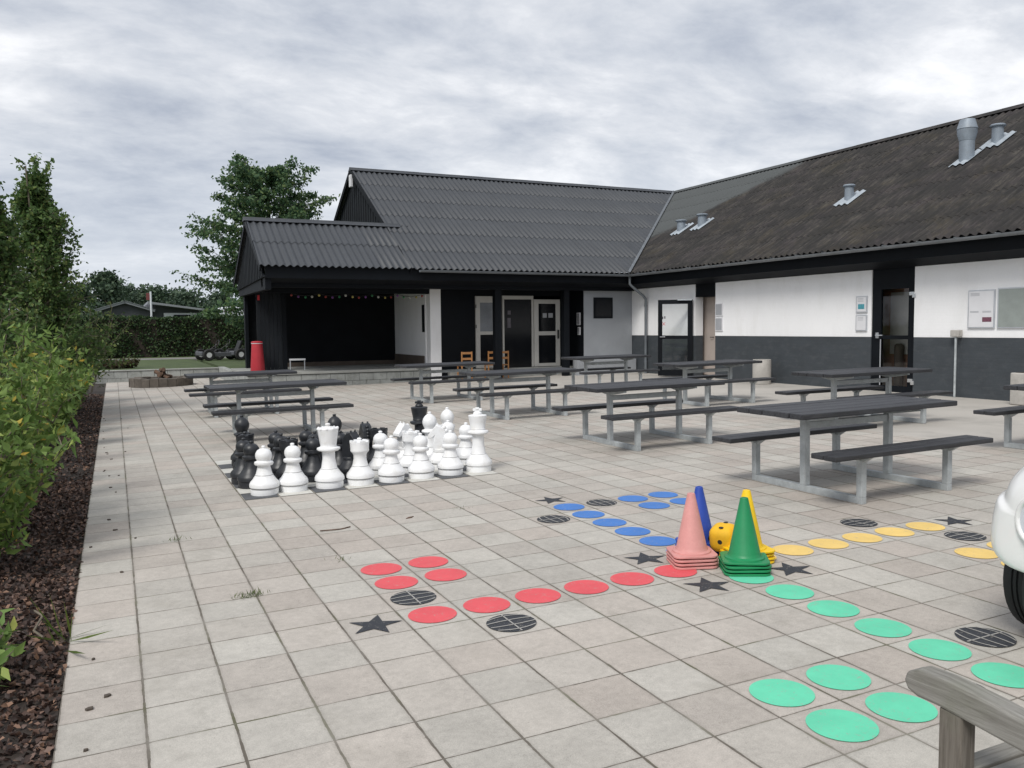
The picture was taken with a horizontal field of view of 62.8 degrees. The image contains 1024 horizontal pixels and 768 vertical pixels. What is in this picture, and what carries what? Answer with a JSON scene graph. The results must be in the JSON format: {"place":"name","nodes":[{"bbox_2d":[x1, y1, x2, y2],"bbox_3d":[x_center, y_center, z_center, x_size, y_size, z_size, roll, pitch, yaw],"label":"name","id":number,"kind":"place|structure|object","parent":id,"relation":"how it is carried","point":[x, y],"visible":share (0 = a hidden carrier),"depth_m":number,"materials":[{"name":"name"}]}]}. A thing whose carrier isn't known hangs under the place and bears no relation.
{"place":"outdoors","nodes":[
{"label":"outdoors","id":0,"kind":"place"},
{"bbox_2d":[0,384,105,767],"bbox_3d":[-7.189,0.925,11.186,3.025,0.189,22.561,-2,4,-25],"label":"bark mulch","id":1,"kind":"object","parent":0,"point":[68,492],"visible":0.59,"depth_m":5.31,"materials":[{"name":"brown wood"}]},
{"bbox_2d":[0,608,25,686],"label":"plant","id":2,"kind":"object","parent":1,"relation":"on","point":[13,650],"visible":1,"depth_m":3.95,"materials":[{"name":"green plant"}]},
{"bbox_2d":[0,292,33,377],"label":"leafy shrub","id":3,"kind":"object","parent":1,"relation":"on","point":[19,295],"visible":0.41,"depth_m":11.61,"materials":[{"name":"green plant"}]},
{"bbox_2d":[0,181,68,401],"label":"hornbeam tree","id":4,"kind":"object","parent":1,"relation":"on","point":[9,244],"visible":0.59,"depth_m":13.57,"materials":[{"name":"green plant"}]},
{"bbox_2d":[0,321,68,459],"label":"leafy shrub","id":5,"kind":"object","parent":1,"relation":"on","point":[22,355],"visible":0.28,"depth_m":7.75,"materials":[{"name":"green plant"}]},
{"bbox_2d":[0,346,70,422],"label":"leafy shrub","id":6,"kind":"object","parent":1,"relation":"on","point":[65,363],"visible":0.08,"depth_m":10.29,"materials":[{"name":"green plant"}]},
{"bbox_2d":[0,369,80,553],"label":"leafy shrub","id":7,"kind":"object","parent":1,"relation":"on","point":[12,450],"visible":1,"depth_m":5.72,"materials":[{"name":"green plant"}]},
{"bbox_2d":[0,332,85,534],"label":"leafy shrub","id":8,"kind":"object","parent":1,"relation":"on","point":[42,425],"visible":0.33,"depth_m":6.73,"materials":[{"name":"green plant"}]},
{"bbox_2d":[5,354,94,445],"bbox_3d":[-6.656,0.262,11.526,1.723,1.310,1.176,-2,4,-25],"label":"leafy shrub","id":9,"kind":"object","parent":1,"relation":"on","point":[77,380],"visible":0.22,"depth_m":11.90,"materials":[{"name":"green plant"}]},
{"bbox_2d":[3,344,97,427],"bbox_3d":[-7.374,0.116,13.203,1.199,1.482,1.123,0,4,9],"label":"leafy shrub","id":10,"kind":"object","parent":1,"relation":"on","point":[64,353],"visible":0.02,"depth_m":13.43,"materials":[{"name":"green plant"}]},
{"bbox_2d":[26,594,111,653],"bbox_3d":[-2.264,1.242,4.278,0.415,0.270,0.476,-2,4,-25],"label":"grass clump","id":11,"kind":"object","parent":1,"relation":"on","point":[58,633],"visible":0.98,"depth_m":4.40,"materials":[{"name":"green plant"}]},
{"bbox_2d":[5,152,137,390],"bbox_3d":[-8.858,-1.886,16.161,2.756,5.093,2.681,3,5,40],"label":"hornbeam tree","id":12,"kind":"object","parent":1,"relation":"on","point":[36,210],"visible":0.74,"depth_m":15.75,"materials":[{"name":"green plant"}]},
{"bbox_2d":[81,301,130,392],"bbox_3d":[-11.586,-1.004,22.492,2.366,2.484,1.483,0,4,15],"label":"leafy shrub","id":13,"kind":"object","parent":1,"relation":"on","point":[94,328],"visible":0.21,"depth_m":22.64,"materials":[{"name":"green plant"}]},
{"bbox_2d":[105,356,193,358],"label":"lawn","id":14,"kind":"structure","parent":0,"point":[149,357],"depth_m":40.35,"materials":[{"name":"green plant"}]},
{"bbox_2d":[77,267,133,315],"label":"distant tree","id":15,"kind":"object","parent":14,"relation":"on","point":[106,285],"visible":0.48,"depth_m":73.21,"materials":[{"name":"green plant"}]},
{"bbox_2d":[94,301,154,316],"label":"bungalow","id":16,"kind":"object","parent":14,"relation":"on","point":[127,308],"visible":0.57,"depth_m":54.64,"materials":[{"name":"stone"}]},
{"bbox_2d":[10,313,244,357],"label":"clipped hedge","id":17,"kind":"object","parent":14,"relation":"on","point":[175,336],"visible":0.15,"depth_m":40.93,"materials":[{"name":"green plant"}]},
{"bbox_2d":[129,283,175,305],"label":"distant tree","id":18,"kind":"object","parent":14,"relation":"on","point":[159,294],"visible":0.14,"depth_m":76.55,"materials":[{"name":"green plant"}]},
{"bbox_2d":[143,301,209,317],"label":"flat roof house","id":19,"kind":"structure","parent":14,"relation":"on","point":[164,310],"depth_m":56.18,"materials":[{"name":"stone"}]},
{"bbox_2d":[169,284,221,309],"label":"distant tree","id":20,"kind":"object","parent":14,"relation":"on","point":[187,298],"visible":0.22,"depth_m":80.15,"materials":[{"name":"green plant"}]},
{"bbox_2d":[205,288,237,306],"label":"distant tree","id":21,"kind":"object","parent":14,"relation":"on","point":[215,296],"visible":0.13,"depth_m":86.73,"materials":[{"name":"green plant"}]},
{"bbox_2d":[93,359,213,374],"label":"lawn","id":22,"kind":"structure","parent":0,"point":[169,363],"depth_m":31.63,"materials":[{"name":"green plant"}]},
{"bbox_2d":[98,358,140,368],"bbox_3d":[-13.653,-0.738,28.859,1.628,0.598,1.244,-2,4,-25],"label":"plant","id":23,"kind":"object","parent":22,"relation":"on","point":[131,362],"visible":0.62,"depth_m":28.79,"materials":[{"name":"green plant"}]},
{"bbox_2d":[197,358,244,368],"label":"lawn","id":24,"kind":"structure","parent":0,"point":[230,363],"depth_m":33.14,"materials":[{"name":"green plant"}]},
{"bbox_2d":[195,340,244,360],"bbox_3d":[-12.444,-1.473,36.081,2.087,0.880,1.242,-4,5,-37],"label":"pedal kart","id":25,"kind":"object","parent":24,"relation":"on","point":[207,354],"visible":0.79,"depth_m":35.66,"materials":[{"name":"plastic"}]},
{"bbox_2d":[170,150,339,328],"bbox_3d":[-9.821,-5.247,34.459,7.820,8.681,8.893,-2,4,-25],"label":"broadleaf tree","id":26,"kind":"object","parent":24,"relation":"on","point":[261,187],"visible":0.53,"depth_m":33.72,"materials":[{"name":"green plant"}]},
{"bbox_2d":[0,0,1023,309],"label":"sky","id":27,"kind":"structure","parent":0,"point":[136,105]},
{"bbox_2d":[51,378,1023,767],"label":"courtyard paving","id":28,"kind":"structure","parent":0,"point":[197,662],"depth_m":4.87,"materials":[{"name":"concrete"}]},
{"bbox_2d":[91,367,218,383],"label":"retaining wall","id":29,"kind":"structure","parent":28,"relation":"on","point":[118,376],"depth_m":27.25,"materials":[{"name":"concrete"}]},
{"bbox_2d":[129,367,192,387],"bbox_3d":[-10.399,-0.216,24.848,1.771,0.568,1.763,-2,4,-25],"label":"fire pit","id":30,"kind":"object","parent":28,"relation":"on","point":[162,378],"visible":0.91,"depth_m":24.21,"materials":[{"name":"stone"}]},
{"bbox_2d":[184,369,301,417],"bbox_3d":[-5.247,0.167,16.267,2.004,0.786,1.578,-3,5,-25],"label":"picnic table","id":31,"kind":"object","parent":28,"relation":"on","point":[212,397],"visible":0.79,"depth_m":16.01,"materials":[{"name":"metal"}]},
{"bbox_2d":[203,379,353,433],"bbox_3d":[-3.613,0.380,12.854,2.004,0.786,1.578,-3,5,-25],"label":"picnic table","id":32,"kind":"object","parent":28,"relation":"on","point":[240,388],"visible":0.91,"depth_m":12.70,"materials":[{"name":"metal"}]},
{"bbox_2d":[218,364,429,389],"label":"stage platform","id":33,"kind":"structure","parent":28,"relation":"on","point":[366,374],"depth_m":23.63,"materials":[{"name":"concrete"}]},
{"bbox_2d":[250,341,264,370],"bbox_3d":[-6.986,-0.758,22.992,0.390,0.842,0.390,-2,4,-25],"label":"red bin","id":34,"kind":"object","parent":33,"relation":"on","point":[257,359],"visible":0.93,"depth_m":22.85,"materials":[{"name":"plastic"}]},
{"bbox_2d":[218,464,468,499],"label":"dark board squares","id":35,"kind":"structure","parent":28,"relation":"on","point":[248,496],"depth_m":8.66,"materials":[{"name":"tile"}]},
{"bbox_2d":[230,438,248,484],"bbox_3d":[-2.836,0.806,8.867,0.290,0.477,0.290,-1,5,-10],"label":"chess pawn","id":36,"kind":"object","parent":35,"relation":"on","point":[240,463],"visible":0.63,"depth_m":8.79,"materials":[{"name":"black plastic"}]},
{"bbox_2d":[230,415,250,465],"bbox_3d":[-3.221,0.668,10.014,0.290,0.602,0.290,-4,4,-40],"label":"chess bishop","id":37,"kind":"object","parent":35,"relation":"on","point":[241,424],"visible":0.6,"depth_m":9.94,"materials":[{"name":"black plastic"}]},
{"bbox_2d":[237,441,258,488],"bbox_3d":[-2.680,0.820,8.622,0.290,0.477,0.290,1,4,17],"label":"chess pawn","id":38,"kind":"object","parent":35,"relation":"on","point":[245,476],"visible":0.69,"depth_m":8.54,"materials":[{"name":"black plastic"}]},
{"bbox_2d":[249,445,279,495],"bbox_3d":[-2.440,0.842,8.247,0.290,0.477,0.290,-1,5,-3],"label":"chess pawn","id":39,"kind":"object","parent":35,"relation":"on","point":[265,481],"visible":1,"depth_m":8.17,"materials":[{"name":"white plastic"}]},
{"bbox_2d":[270,433,285,477],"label":"chess pawn","id":40,"kind":"object","parent":35,"relation":"on","point":[277,460],"visible":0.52,"depth_m":9.10,"materials":[{"name":"black plastic"}]},
{"bbox_2d":[298,428,312,467],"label":"chess pawn","id":41,"kind":"object","parent":35,"relation":"on","point":[304,435],"visible":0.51,"depth_m":9.50,"materials":[{"name":"black plastic"}]},
{"bbox_2d":[301,436,321,481],"bbox_3d":[-2.108,0.786,8.906,0.290,0.477,0.290,0,4,26],"label":"chess pawn","id":42,"kind":"object","parent":35,"relation":"on","point":[310,469],"visible":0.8,"depth_m":8.83,"materials":[{"name":"black plastic"}]},
{"bbox_2d":[315,423,344,488],"bbox_3d":[-1.865,0.721,8.526,0.298,0.652,0.298,-1,4,10],"label":"chess queen","id":43,"kind":"object","parent":35,"relation":"on","point":[329,474],"visible":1,"depth_m":8.45,"materials":[{"name":"white plastic"}]},
{"bbox_2d":[338,430,359,478],"bbox_3d":[-1.739,0.750,9.037,0.290,0.513,0.290,1,4,35],"label":"chess knight","id":44,"kind":"object","parent":35,"relation":"on","point":[345,466],"visible":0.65,"depth_m":8.97,"materials":[{"name":"black plastic"}]},
{"bbox_2d":[369,431,387,475],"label":"chess pawn","id":45,"kind":"object","parent":35,"relation":"on","point":[378,458],"visible":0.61,"depth_m":9.12,"materials":[{"name":"white plastic"}]},
{"bbox_2d":[377,435,404,482],"bbox_3d":[-1.265,0.777,8.781,0.290,0.477,0.290,-1,4,-11],"label":"chess pawn","id":46,"kind":"object","parent":35,"relation":"on","point":[391,469],"visible":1,"depth_m":8.70,"materials":[{"name":"white plastic"}]},
{"bbox_2d":[393,421,410,459],"bbox_3d":[-1.241,0.688,9.734,0.290,0.513,0.290,3,5,45],"label":"chess knight","id":47,"kind":"object","parent":35,"relation":"on","point":[399,429],"visible":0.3,"depth_m":9.65,"materials":[{"name":"white plastic"}]},
{"bbox_2d":[399,428,419,473],"bbox_3d":[-1.125,0.733,9.311,0.290,0.480,0.290,2,4,21],"label":"chess rook","id":48,"kind":"object","parent":35,"relation":"on","point":[407,457],"visible":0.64,"depth_m":9.23,"materials":[{"name":"white plastic"}]},
{"bbox_2d":[410,400,427,435],"bbox_3d":[-1.132,0.549,10.299,0.298,0.703,0.298,-1,4,0],"label":"chess king","id":49,"kind":"object","parent":35,"relation":"on","point":[419,411],"visible":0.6,"depth_m":10.22,"materials":[{"name":"black plastic"}]},
{"bbox_2d":[437,430,463,475],"bbox_3d":[-0.671,0.740,9.108,0.290,0.477,0.290,2,4,31],"label":"chess pawn","id":50,"kind":"object","parent":35,"relation":"on","point":[450,462],"visible":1,"depth_m":9.03,"materials":[{"name":"white plastic"}]},
{"bbox_2d":[215,460,496,495],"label":"white board squares","id":51,"kind":"structure","parent":28,"relation":"on","point":[244,491],"depth_m":8.78,"materials":[{"name":"tile"}]},
{"bbox_2d":[275,436,301,479],"bbox_3d":[-2.358,0.793,8.868,0.290,0.480,0.290,1,5,22],"label":"chess rook","id":52,"kind":"object","parent":51,"relation":"on","point":[284,443],"visible":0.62,"depth_m":8.79,"materials":[{"name":"black plastic"}]},
{"bbox_2d":[279,443,307,492],"bbox_3d":[-2.192,0.826,8.389,0.290,0.477,0.290,1,5,21],"label":"chess pawn","id":53,"kind":"object","parent":51,"relation":"on","point":[293,479],"visible":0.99,"depth_m":8.31,"materials":[{"name":"white plastic"}]},
{"bbox_2d":[346,437,374,485],"bbox_3d":[-1.569,0.791,8.653,0.290,0.480,0.290,-1,4,-1],"label":"chess rook","id":54,"kind":"object","parent":51,"relation":"on","point":[360,472],"visible":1,"depth_m":8.57,"materials":[{"name":"white plastic"}]},
{"bbox_2d":[359,421,372,457],"bbox_3d":[-1.696,0.697,9.758,0.290,0.513,0.290,-2,5,-25],"label":"chess knight","id":55,"kind":"object","parent":51,"relation":"on","point":[364,431],"visible":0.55,"depth_m":9.69,"materials":[{"name":"black plastic"}]},
{"bbox_2d":[407,433,434,478],"bbox_3d":[-0.974,0.759,8.941,0.290,0.477,0.290,0,4,16],"label":"chess pawn","id":56,"kind":"object","parent":51,"relation":"on","point":[421,466],"visible":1,"depth_m":8.86,"materials":[{"name":"white plastic"}]},
{"bbox_2d":[422,411,436,457],"bbox_3d":[-0.970,0.625,9.909,0.290,0.602,0.290,0,5,10],"label":"chess bishop","id":57,"kind":"object","parent":51,"relation":"on","point":[429,421],"visible":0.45,"depth_m":9.84,"materials":[{"name":"white plastic"}]},
{"bbox_2d":[428,423,447,469],"bbox_3d":[-0.806,0.696,9.491,0.290,0.513,0.290,0,4,5],"label":"chess knight","id":58,"kind":"object","parent":51,"relation":"on","point":[437,432],"visible":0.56,"depth_m":9.43,"materials":[{"name":"white plastic"}]},
{"bbox_2d":[456,422,471,464],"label":"chess pawn","id":59,"kind":"object","parent":51,"relation":"on","point":[464,450],"visible":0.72,"depth_m":9.72,"materials":[{"name":"white plastic"}]},
{"bbox_2d":[465,407,491,472],"bbox_3d":[-0.375,0.609,9.259,0.298,0.703,0.298,-1,4,0],"label":"chess king","id":60,"kind":"object","parent":51,"relation":"on","point":[478,460],"visible":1,"depth_m":9.19,"materials":[{"name":"white plastic"}]},
{"bbox_2d":[390,361,501,403],"bbox_3d":[-1.443,-0.054,18.129,2.004,0.786,1.578,-3,5,-25],"label":"picnic table","id":61,"kind":"object","parent":28,"relation":"on","point":[458,379],"visible":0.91,"depth_m":17.94,"materials":[{"name":"metal"}]},
{"bbox_2d":[453,367,580,419],"bbox_3d":[0.149,0.148,14.873,2.004,0.786,1.578,-3,5,-24],"label":"picnic table","id":62,"kind":"object","parent":28,"relation":"on","point":[491,375],"visible":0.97,"depth_m":14.69,"materials":[{"name":"metal"}]},
{"bbox_2d":[361,556,696,622],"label":"red floor circles","id":63,"kind":"object","parent":28,"relation":"on","point":[431,614],"visible":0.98,"depth_m":5.22,"materials":[{"name":"paint"}]},
{"bbox_2d":[554,492,685,550],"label":"blue floor circles","id":64,"kind":"object","parent":28,"relation":"on","point":[651,540],"visible":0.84,"depth_m":7.03,"materials":[{"name":"paint"}]},
{"bbox_2d":[233,103,1023,400],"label":"clubhouse","id":65,"kind":"structure","parent":28,"relation":"on","point":[915,236],"depth_m":23.27,"materials":[{"name":"wood"}]},
{"bbox_2d":[475,296,492,367],"bbox_3d":[-0.734,-1.555,25.161,0.790,2.150,0.080,-2,4,-25],"label":"side door","id":66,"kind":"structure","parent":65,"relation":"in","point":[483,304],"depth_m":25.10,"materials":[{"name":"white paint"}]},
{"bbox_2d":[502,296,533,366],"bbox_3d":[0.181,-1.604,25.599,1.040,2.170,0.070,-2,4,-25],"label":"doorway","id":67,"kind":"structure","parent":65,"relation":"in","point":[517,311],"depth_m":25.61,"materials":[{"name":"white paint"}]},
{"bbox_2d":[533,299,559,366],"bbox_3d":[1.092,-1.582,25.944,0.900,2.060,0.090,-2,4,-25],"label":"white framed door","id":68,"kind":"structure","parent":65,"relation":"in","point":[546,311],"depth_m":25.95,"materials":[{"name":"paint"}]},
{"bbox_2d":[593,297,612,317],"bbox_3d":[2.812,-2.344,25.833,0.690,0.640,0.024,-2,4,-25],"label":"window","id":69,"kind":"structure","parent":65,"relation":"in","point":[602,307],"depth_m":25.81,"materials":[{"name":"black glass"}]},
{"bbox_2d":[658,299,692,375],"bbox_3d":[4.596,-1.303,23.599,0.960,2.145,0.110,0,4,13],"label":"open door","id":70,"kind":"structure","parent":65,"relation":"in","point":[679,301],"depth_m":23.60,"materials":[{"name":"black paint"}]},
{"bbox_2d":[703,297,714,374],"bbox_3d":[5.556,-1.344,23.502,0.100,2.180,0.830,-2,4,-25],"label":"inner door","id":71,"kind":"structure","parent":65,"relation":"in","point":[708,302],"depth_m":23.56,"materials":[{"name":"beige wood"}]},
{"bbox_2d":[871,267,915,392],"bbox_3d":[7.986,-1.088,17.553,0.131,2.660,1.110,-2,4,-25],"label":"closed door","id":72,"kind":"structure","parent":65,"relation":"in","point":[894,278],"depth_m":17.61,"materials":[{"name":"black paint"}]},
{"bbox_2d":[967,289,995,327],"bbox_3d":[8.798,-1.403,15.707,0.036,0.720,0.540,-2,4,-25],"label":"notice board","id":73,"kind":"object","parent":65,"relation":"attached to","point":[981,308],"visible":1,"depth_m":15.68,"materials":[{"name":"paper"}]},
{"bbox_2d":[997,287,1023,327],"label":"felt board","id":74,"kind":"object","parent":65,"relation":"attached to","point":[1010,308],"visible":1,"depth_m":15.18,"materials":[{"name":"fabric"}]},
{"bbox_2d":[552,378,737,450],"bbox_3d":[1.783,0.379,11.228,2.004,0.786,1.578,-3,5,-25],"label":"picnic table","id":75,"kind":"object","parent":28,"relation":"on","point":[610,390],"visible":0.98,"depth_m":11.03,"materials":[{"name":"metal"}]},
{"bbox_2d":[350,497,971,633],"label":"black floor stars","id":76,"kind":"object","parent":28,"relation":"on","point":[377,622],"visible":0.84,"depth_m":5.22,"materials":[{"name":"paint"}]},
{"bbox_2d":[666,558,717,569],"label":"traffic cone","id":77,"kind":"object","parent":28,"relation":"on","point":[692,567],"visible":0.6,"depth_m":5.45,"materials":[{"name":"pink plastic"}]},
{"bbox_2d":[666,554,717,566],"bbox_3d":[1.194,0.970,5.569,0.292,0.403,0.292,-2,4,-5],"label":"traffic cone","id":78,"kind":"object","parent":77,"relation":"on","point":[691,564],"visible":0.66,"depth_m":5.45,"materials":[{"name":"pink plastic"}]},
{"bbox_2d":[666,551,717,562],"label":"traffic cone","id":79,"kind":"object","parent":78,"relation":"on","point":[692,560],"visible":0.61,"depth_m":5.45,"materials":[{"name":"pink plastic"}]},
{"bbox_2d":[666,492,717,558],"bbox_3d":[1.191,0.923,5.566,0.292,0.403,0.292,-2,4,-3],"label":"traffic cone","id":80,"kind":"object","parent":79,"relation":"on","point":[691,542],"visible":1,"depth_m":5.51,"materials":[{"name":"pink plastic"}]},
{"bbox_2d":[390,499,1016,686],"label":"black floor circles","id":81,"kind":"object","parent":28,"relation":"on","point":[502,623],"visible":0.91,"depth_m":4.63,"materials":[{"name":"paint"}]},
{"bbox_2d":[392,499,1016,683],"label":"floor ball lines","id":82,"kind":"object","parent":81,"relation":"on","point":[615,503],"visible":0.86,"depth_m":4.65,"materials":[{"name":"paint"}]},
{"bbox_2d":[719,563,770,575],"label":"traffic cone","id":83,"kind":"object","parent":28,"relation":"on","point":[744,574],"visible":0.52,"depth_m":5.28,"materials":[{"name":"green plastic"}]},
{"bbox_2d":[719,560,771,572],"bbox_3d":[1.495,0.976,5.393,0.292,0.403,0.292,-1,4,3],"label":"traffic cone","id":84,"kind":"object","parent":28,"relation":"on","point":[747,570],"visible":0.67,"depth_m":5.27,"materials":[{"name":"green plastic"}]},
{"bbox_2d":[718,556,771,568],"bbox_3d":[1.495,0.953,5.393,0.292,0.403,0.292,-1,4,1],"label":"traffic cone","id":85,"kind":"object","parent":84,"relation":"on","point":[744,566],"visible":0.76,"depth_m":5.27,"materials":[{"name":"green plastic"}]},
{"bbox_2d":[720,497,769,565],"bbox_3d":[1.496,0.929,5.394,0.292,0.403,0.292,-1,4,9],"label":"traffic cone","id":86,"kind":"object","parent":85,"relation":"on","point":[744,548],"visible":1,"depth_m":5.34,"materials":[{"name":"green plastic"}]},
{"bbox_2d":[712,395,992,504],"bbox_3d":[3.221,0.579,8.042,2.004,0.786,1.578,-3,5,-26],"label":"picnic table","id":87,"kind":"object","parent":28,"relation":"on","point":[815,417],"visible":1,"depth_m":7.81,"materials":[{"name":"metal"}]},
{"bbox_2d":[729,575,1023,741],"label":"green floor circles","id":88,"kind":"object","parent":28,"relation":"on","point":[842,725],"visible":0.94,"depth_m":3.72,"materials":[{"name":"paint"}]},
{"bbox_2d":[773,522,1003,564],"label":"yellow floor circles","id":89,"kind":"object","parent":28,"relation":"on","point":[866,537],"visible":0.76,"depth_m":6.02,"materials":[{"name":"paint"}]},
{"bbox_2d":[905,666,1023,767],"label":"garden bench","id":90,"kind":"object","parent":28,"relation":"on","point":[966,706],"visible":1,"depth_m":2.23,"materials":[{"name":"grey wood"}]},
{"bbox_2d":[991,466,1023,623],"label":"parked car","id":91,"kind":"object","parent":28,"relation":"on","point":[1007,533],"visible":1,"depth_m":3.99,"materials":[{"name":"white paint"}]},
{"bbox_2d":[503,372,1023,450],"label":"concrete apron","id":92,"kind":"object","parent":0,"point":[960,418],"depth_m":15.33,"materials":[{"name":"grey concrete"}]},
{"bbox_2d":[561,354,659,384],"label":"picnic table","id":93,"kind":"object","parent":92,"relation":"on","point":[586,360],"visible":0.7,"depth_m":19.81,"materials":[{"name":"metal"}]},
{"bbox_2d":[642,359,775,406],"bbox_3d":[3.816,-0.040,16.327,2.004,0.786,1.578,-3,5,-26],"label":"picnic table","id":94,"kind":"object","parent":92,"relation":"on","point":[728,363],"visible":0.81,"depth_m":16.13,"materials":[{"name":"metal"}]},
{"bbox_2d":[752,359,770,383],"bbox_3d":[6.108,-0.302,20.485,0.440,0.600,0.440,-2,4,-25],"label":"concrete bin","id":95,"kind":"object","parent":92,"relation":"on","point":[763,369],"visible":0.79,"depth_m":20.30,"materials":[{"name":"beige concrete"}]},
{"bbox_2d":[775,367,952,423],"bbox_3d":[5.349,0.182,12.823,2.004,0.786,1.578,-3,5,-23],"label":"picnic table","id":96,"kind":"object","parent":92,"relation":"on","point":[841,375],"visible":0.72,"depth_m":12.68,"materials":[{"name":"metal"}]},
{"bbox_2d":[950,330,962,396],"bbox_3d":[8.556,-0.391,16.165,0.120,1.300,0.180,-2,4,-25],"label":"service post","id":97,"kind":"object","parent":92,"relation":"on","point":[955,333],"visible":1,"depth_m":16.14,"materials":[{"name":"metal"}]},
{"bbox_2d":[973,384,1023,448],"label":"picnic table","id":98,"kind":"object","parent":92,"relation":"on","point":[1008,413],"visible":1,"depth_m":9.98,"materials":[{"name":"metal"}]},
{"bbox_2d":[1010,372,1023,404],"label":"planter box","id":99,"kind":"object","parent":92,"relation":"on","point":[1016,397],"visible":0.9,"depth_m":14.57,"materials":[{"name":"concrete"}]},
{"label":"traffic cone","id":100,"kind":"object","parent":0,"visible":0},
{"bbox_2d":[675,486,711,547],"bbox_3d":[1.317,0.920,5.893,0.292,0.403,0.292,-2,4,-4],"label":"traffic cone","id":101,"kind":"object","parent":100,"relation":"on","point":[703,509],"visible":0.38,"depth_m":5.84,"materials":[{"name":"blue plastic"}]},
{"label":"traffic cone","id":102,"kind":"object","parent":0,"visible":0},
{"bbox_2d":[719,495,773,556],"bbox_3d":[1.571,0.933,5.631,0.292,0.403,0.292,-3,4,-17],"label":"traffic cone","id":103,"kind":"object","parent":102,"relation":"on","point":[770,554],"visible":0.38,"depth_m":5.55,"materials":[{"name":"yellow plastic"}]},
{"bbox_2d":[708,522,733,551],"bbox_3d":[1.453,1.048,5.741,0.181,0.194,0.189,2,5,33],"label":"foam die","id":104,"kind":"object","parent":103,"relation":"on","point":[720,536],"visible":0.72,"depth_m":5.68,"materials":[{"name":"yellow plastic"}]},
{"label":"traffic cone","id":105,"kind":"object","parent":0,"visible":0},
{"bbox_2d":[723,489,774,553],"bbox_3d":[1.576,0.910,5.626,0.292,0.403,0.292,-2,4,-13],"label":"traffic cone","id":106,"kind":"object","parent":105,"relation":"on","point":[766,549],"visible":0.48,"depth_m":5.58,"materials":[{"name":"yellow plastic"}]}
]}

